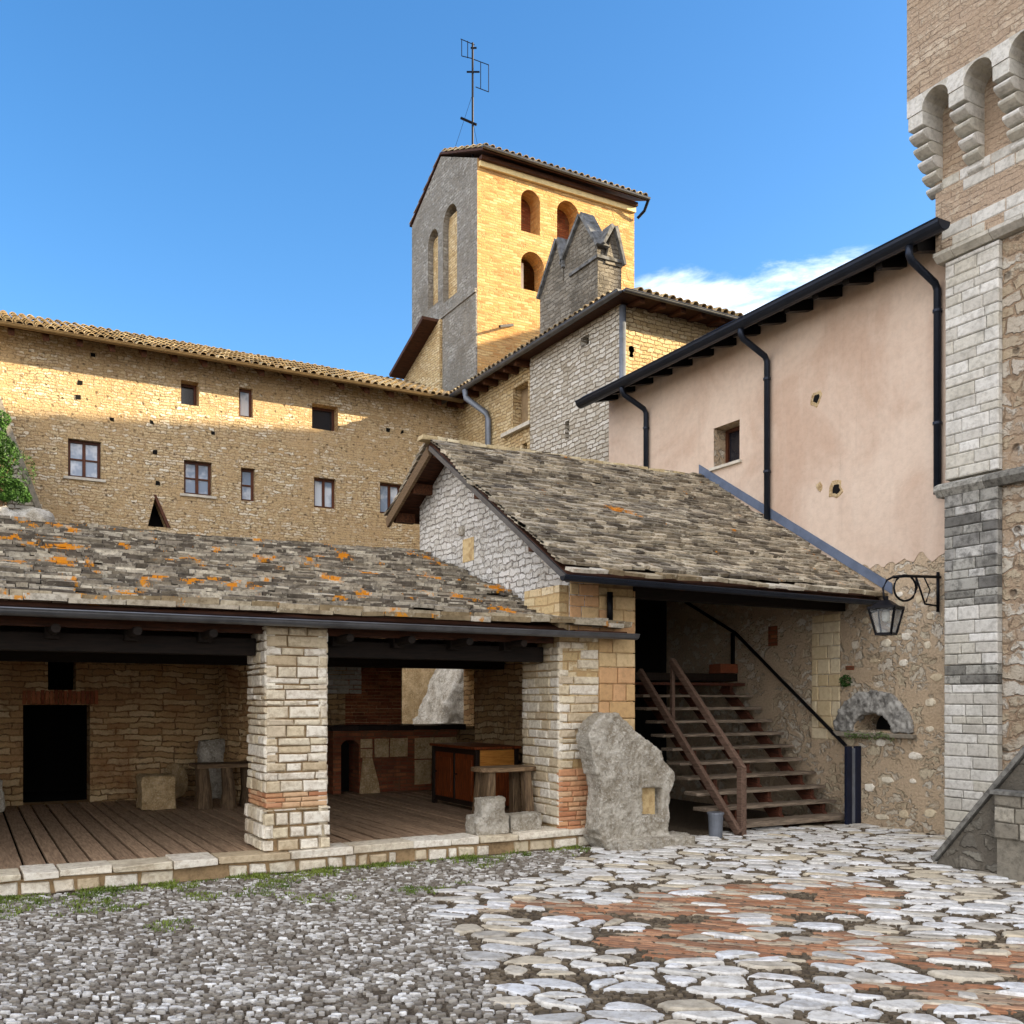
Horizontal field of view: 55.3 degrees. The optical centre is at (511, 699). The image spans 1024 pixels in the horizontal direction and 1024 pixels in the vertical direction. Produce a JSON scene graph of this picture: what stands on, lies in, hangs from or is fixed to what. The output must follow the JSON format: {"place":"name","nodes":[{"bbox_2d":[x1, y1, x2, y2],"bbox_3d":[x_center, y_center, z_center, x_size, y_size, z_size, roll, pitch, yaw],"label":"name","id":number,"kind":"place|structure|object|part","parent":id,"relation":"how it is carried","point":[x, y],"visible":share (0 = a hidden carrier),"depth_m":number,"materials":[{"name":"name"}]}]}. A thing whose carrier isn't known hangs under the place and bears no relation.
{"place":"outdoors","nodes":[
{"label":"outdoors","id":0,"kind":"place"},
{"bbox_2d":[0,505,54,521],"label":"rock outcrop","id":1,"kind":"object","parent":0,"point":[36,514],"visible":0.15,"depth_m":20.29,"materials":[{"name":"stone"}]},
{"bbox_2d":[0,410,36,506],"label":"shrub","id":2,"kind":"object","parent":1,"relation":"on","point":[11,488],"visible":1,"depth_m":20.59,"materials":[{"name":"green plant"}]},
{"bbox_2d":[0,310,467,549],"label":"stone wing","id":3,"kind":"structure","parent":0,"point":[116,427],"depth_m":24.48,"materials":[{"name":"beige stone"}]},
{"bbox_2d":[0,398,41,510],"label":"buttress","id":4,"kind":"structure","parent":3,"relation":"attached to","point":[15,506],"depth_m":21.61,"materials":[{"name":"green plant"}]},
{"bbox_2d":[63,440,105,482],"bbox_3d":[-10.101,-5.643,23.094,0.913,0.953,0.260,0,0,-29],"label":"window","id":5,"kind":"structure","parent":3,"relation":"in","point":[83,457],"depth_m":23.15,"materials":[{"name":"clear glass"}]},
{"bbox_2d":[181,384,195,405],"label":"window","id":6,"kind":"structure","parent":3,"relation":"in","point":[188,392],"depth_m":24.51,"materials":[{"name":"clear glass"}]},
{"bbox_2d":[180,461,215,498],"bbox_3d":[-7.838,-5.485,24.368,0.874,0.903,0.260,0,0,-29],"label":"window","id":7,"kind":"structure","parent":3,"relation":"in","point":[197,476],"depth_m":24.42,"materials":[{"name":"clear glass"}]},
{"bbox_2d":[239,389,251,417],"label":"window","id":8,"kind":"structure","parent":3,"relation":"in","point":[245,396],"depth_m":25.05,"materials":[{"name":"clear glass"}]},
{"bbox_2d":[241,469,253,501],"bbox_3d":[-6.808,-5.487,25.056,0.353,0.838,0.070,0,0,-29],"label":"window","id":9,"kind":"structure","parent":3,"relation":"in","point":[247,476],"depth_m":25.06,"materials":[{"name":"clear glass"}]},
{"bbox_2d":[312,407,333,430],"bbox_3d":[-5.114,-7.481,26.193,0.711,0.660,0.070,0,0,-29],"label":"window","id":10,"kind":"structure","parent":3,"relation":"in","point":[322,418],"depth_m":26.21,"materials":[{"name":"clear glass"}]},
{"bbox_2d":[314,478,333,508],"bbox_3d":[-5.035,-5.482,26.051,0.602,0.792,0.075,0,0,-29],"label":"window","id":11,"kind":"structure","parent":3,"relation":"in","point":[323,488],"depth_m":26.03,"materials":[{"name":"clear glass"}]},
{"bbox_2d":[380,483,399,512],"bbox_3d":[-3.401,-5.526,26.970,0.645,0.848,0.075,0,0,-29],"label":"window","id":12,"kind":"structure","parent":3,"relation":"in","point":[388,492],"depth_m":26.93,"materials":[{"name":"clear glass"}]},
{"bbox_2d":[402,668,435,723],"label":"yard wall","id":13,"kind":"structure","parent":0,"point":[415,682],"depth_m":23.35,"materials":[{"name":"beige paint"}]},
{"bbox_2d":[0,0,934,379],"label":"sky","id":14,"kind":"structure","parent":0,"point":[247,176],"materials":[{"name":"blue"}]},
{"bbox_2d":[0,798,1023,1023],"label":"courtyard ground","id":15,"kind":"structure","parent":0,"point":[685,817],"depth_m":6.86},
{"bbox_2d":[0,846,589,1023],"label":"pebble paving","id":16,"kind":"structure","parent":15,"relation":"on","point":[14,938],"depth_m":6.96,"materials":[{"name":"grey gravel"}]},
{"bbox_2d":[0,843,590,932],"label":"grass","id":17,"kind":"structure","parent":15,"relation":"on","point":[95,891],"depth_m":9.29,"materials":[{"name":"green plant"}]},
{"bbox_2d":[0,515,639,896],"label":"porch","id":18,"kind":"object","parent":15,"relation":"on","point":[127,655],"visible":0.89,"depth_m":12.04,"materials":[{"name":"stone"}]},
{"bbox_2d":[0,780,4,811],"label":"white block","id":19,"kind":"object","parent":18,"relation":"on","point":[2,803],"depth_m":14.01,"materials":[{"name":"stone"}]},
{"bbox_2d":[136,773,175,810],"bbox_3d":[-5.274,1.356,14.508,0.530,0.539,0.488,0,0,-29],"label":"stone block","id":20,"kind":"object","parent":18,"relation":"on","point":[156,791],"depth_m":14.32,"materials":[{"name":"beige stone"}]},
{"bbox_2d":[163,763,187,798],"bbox_3d":[-5.482,1.313,15.907,0.480,0.585,0.122,0,0,26],"label":"millstone","id":21,"kind":"object","parent":18,"relation":"on","point":[178,770],"visible":0.64,"depth_m":15.82,"materials":[{"name":"beige stone"}]},
{"bbox_2d":[197,739,224,798],"bbox_3d":[-4.896,1.134,15.962,0.482,1.008,0.264,0,0,-29],"label":"upright slab","id":22,"kind":"object","parent":18,"relation":"on","point":[211,750],"depth_m":15.88,"materials":[{"name":"stone"}]},
{"bbox_2d":[189,761,251,809],"bbox_3d":[-4.289,1.273,14.688,0.978,0.672,0.602,0,0,-29],"label":"log table","id":23,"kind":"object","parent":18,"relation":"on","point":[203,798],"visible":0.74,"depth_m":14.44,"materials":[{"name":"brown wood"}]},
{"bbox_2d":[324,723,465,794],"bbox_3d":[-2.099,1.017,17.374,2.553,1.174,0.678,0,0,-29],"label":"counter","id":24,"kind":"object","parent":18,"relation":"on","point":[367,758],"visible":0.95,"depth_m":17.05,"materials":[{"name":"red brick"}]},
{"bbox_2d":[429,742,520,806],"bbox_3d":[-0.578,1.139,14.821,0.770,0.930,1.560,0,0,-29],"label":"cabinet","id":25,"kind":"object","parent":18,"relation":"on","point":[453,777],"visible":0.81,"depth_m":14.41,"materials":[{"name":"brown wood"}]},
{"bbox_3d":[-1.043,1.134,14.961,0.055,0.680,0.656,0,0,-29],"label":"door","id":26,"kind":"part","parent":25,"relation":"part of","materials":[{"name":"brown wood"}]},
{"bbox_3d":[-0.700,1.134,14.351,0.055,0.680,0.656,0,0,-29],"label":"door","id":27,"kind":"part","parent":25,"relation":"part of","materials":[{"name":"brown wood"}]},
{"bbox_2d":[465,795,508,835],"bbox_3d":[-0.296,1.389,11.734,0.473,0.474,0.342,0,0,-29],"label":"stone fragment","id":28,"kind":"object","parent":18,"relation":"on","point":[489,816],"visible":0.98,"depth_m":11.62,"materials":[{"name":"stone"}]},
{"bbox_2d":[471,765,535,813],"bbox_3d":[-0.107,1.224,12.424,0.840,0.759,0.473,0,0,-29],"label":"trestle table","id":29,"kind":"object","parent":18,"relation":"on","point":[485,781],"visible":0.62,"depth_m":12.37,"materials":[{"name":"wood"}]},
{"bbox_2d":[505,811,541,832],"bbox_3d":[0.103,1.490,11.979,0.470,0.255,0.330,0,0,-29],"label":"stone fragment","id":30,"kind":"object","parent":18,"relation":"on","point":[525,821],"visible":0.89,"depth_m":11.85,"materials":[{"name":"stone"}]},
{"bbox_2d":[413,669,463,723],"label":"rubble bank","id":31,"kind":"structure","parent":15,"relation":"on","point":[443,700],"depth_m":21.82,"materials":[{"name":"stone"}]},
{"bbox_2d":[576,712,694,851],"bbox_3d":[1.558,1.064,12.092,1.538,1.831,0.642,0,0,-29],"label":"carved stone","id":32,"kind":"object","parent":15,"relation":"on","point":[628,771],"visible":0.88,"depth_m":11.92,"materials":[{"name":"stone"}]},
{"bbox_2d":[384,434,892,807],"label":"stair house","id":33,"kind":"structure","parent":15,"relation":"on","point":[519,522],"depth_m":14.19,"materials":[{"name":"stone"}]},
{"bbox_2d":[637,658,746,835],"bbox_3d":[2.515,0.604,13.928,0.165,2.431,2.260,0,0,-29],"label":"stair guard","id":34,"kind":"object","parent":15,"relation":"on","point":[738,827],"visible":0.86,"depth_m":13.58,"materials":[{"name":"brown wood"}]},
{"bbox_2d":[707,811,723,837],"bbox_3d":[2.676,1.647,12.851,0.224,0.343,0.224,0,0,-29],"label":"metal bin","id":35,"kind":"object","parent":15,"relation":"on","point":[715,821],"visible":0.87,"depth_m":12.77,"materials":[{"name":"grey metal"}]},
{"bbox_2d":[633,682,843,827],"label":"wooden staircase","id":36,"kind":"structure","parent":15,"relation":"on","point":[805,792],"depth_m":14.68,"materials":[{"name":"brown wood"}]},
{"bbox_2d":[476,880,1023,1016],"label":"brick paving","id":37,"kind":"structure","parent":15,"relation":"on","point":[901,950],"depth_m":7.42,"materials":[{"name":"brown brick"}]},
{"bbox_2d":[487,875,1023,1008],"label":"scattered paving","id":38,"kind":"structure","parent":15,"relation":"on","point":[760,918],"depth_m":7.47,"materials":[{"name":"white stone"}]},
{"bbox_2d":[575,217,949,834],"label":"plastered house","id":39,"kind":"structure","parent":15,"relation":"on","point":[816,407],"depth_m":14.68,"materials":[{"name":"pink paint"}]},
{"bbox_2d":[709,426,741,470],"bbox_3d":[3.799,-4.362,16.831,0.390,0.734,0.774,0,0,-29],"label":"window","id":40,"kind":"structure","parent":39,"relation":"in","point":[732,436],"depth_m":17.03,"materials":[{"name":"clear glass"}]},
{"bbox_2d":[684,602,846,746],"bbox_3d":[3.893,-0.576,15.980,0.411,2.537,3.789,0,0,-29],"label":"handrail","id":41,"kind":"object","parent":39,"relation":"attached to","point":[732,668],"depth_m":16.33,"materials":[{"name":"black iron"}]},
{"bbox_2d":[839,674,852,686],"bbox_3d":[4.923,-0.285,14.440,0.195,0.209,0.198,0,0,-29],"label":"wall plant","id":42,"kind":"object","parent":39,"relation":"attached to","point":[843,683],"depth_m":14.41,"materials":[{"name":"green plant"}]},
{"bbox_2d":[844,730,894,742],"bbox_3d":[5.109,0.515,14.019,0.128,0.162,0.868,0,0,-29],"label":"sill plant","id":43,"kind":"object","parent":39,"relation":"on","point":[874,737],"visible":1,"depth_m":13.99,"materials":[{"name":"green plant"}]},
{"bbox_2d":[867,572,940,635],"bbox_3d":[5.130,-1.272,12.840,1.252,0.877,0.417,0,0,-40],"label":"wall lantern","id":44,"kind":"object","parent":39,"relation":"attached to","point":[885,615],"depth_m":12.54,"materials":[{"name":"black metal"}]},
{"bbox_2d":[907,0,1023,837],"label":"keep tower","id":45,"kind":"structure","parent":15,"relation":"on","point":[965,88],"depth_m":12.26,"materials":[{"name":"grey stone"}]},
{"bbox_2d":[931,746,1023,881],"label":"ramp wall","id":46,"kind":"structure","parent":15,"relation":"on","point":[987,834],"depth_m":10.00,"materials":[{"name":"stone"}]},
{"bbox_2d":[442,287,742,461],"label":"grey wing","id":47,"kind":"structure","parent":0,"point":[527,395],"depth_m":22.23,"materials":[{"name":"grey stone"}]},
{"bbox_2d":[500,387,529,437],"bbox_3d":[0.242,-7.393,24.876,0.420,1.162,1.462,0,0,-29],"label":"window","id":48,"kind":"structure","parent":47,"relation":"in","point":[525,423],"depth_m":25.02,"materials":[{"name":"stone"}]},
{"bbox_2d":[409,143,650,391],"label":"bell tower","id":49,"kind":"structure","parent":47,"relation":"on","point":[488,223],"depth_m":31.11,"materials":[{"name":"beige brick"}]},
{"bbox_2d":[389,316,441,388],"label":"house","id":50,"kind":"structure","parent":49,"relation":"attached to","point":[419,359],"depth_m":32.81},
{"bbox_2d":[451,39,488,158],"bbox_3d":[-1.447,-18.884,30.999,1.418,3.967,0.481,0,0,27],"label":"antenna","id":51,"kind":"object","parent":49,"relation":"on","point":[472,122],"visible":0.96,"depth_m":30.84,"materials":[{"name":"black metal"}]},
{"bbox_2d":[536,212,626,332],"bbox_3d":[1.568,-9.607,22.765,0.761,2.813,2.682,0,0,-29],"label":"chimney stack","id":52,"kind":"object","parent":47,"relation":"on","point":[586,262],"visible":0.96,"depth_m":22.18,"materials":[{"name":"stone"}]},
{"bbox_2d":[422,822,1023,1023],"bbox_3d":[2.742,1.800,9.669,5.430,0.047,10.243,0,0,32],"label":"cobblestone paving","id":53,"kind":"structure","parent":0,"point":[802,1000],"depth_m":7.68,"materials":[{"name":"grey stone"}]},
{"bbox_2d":[844,746,860,824],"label":"post","id":54,"kind":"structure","parent":53,"relation":"on","point":[852,785],"depth_m":14.17,"materials":[{"name":"black metal"}]}
]}

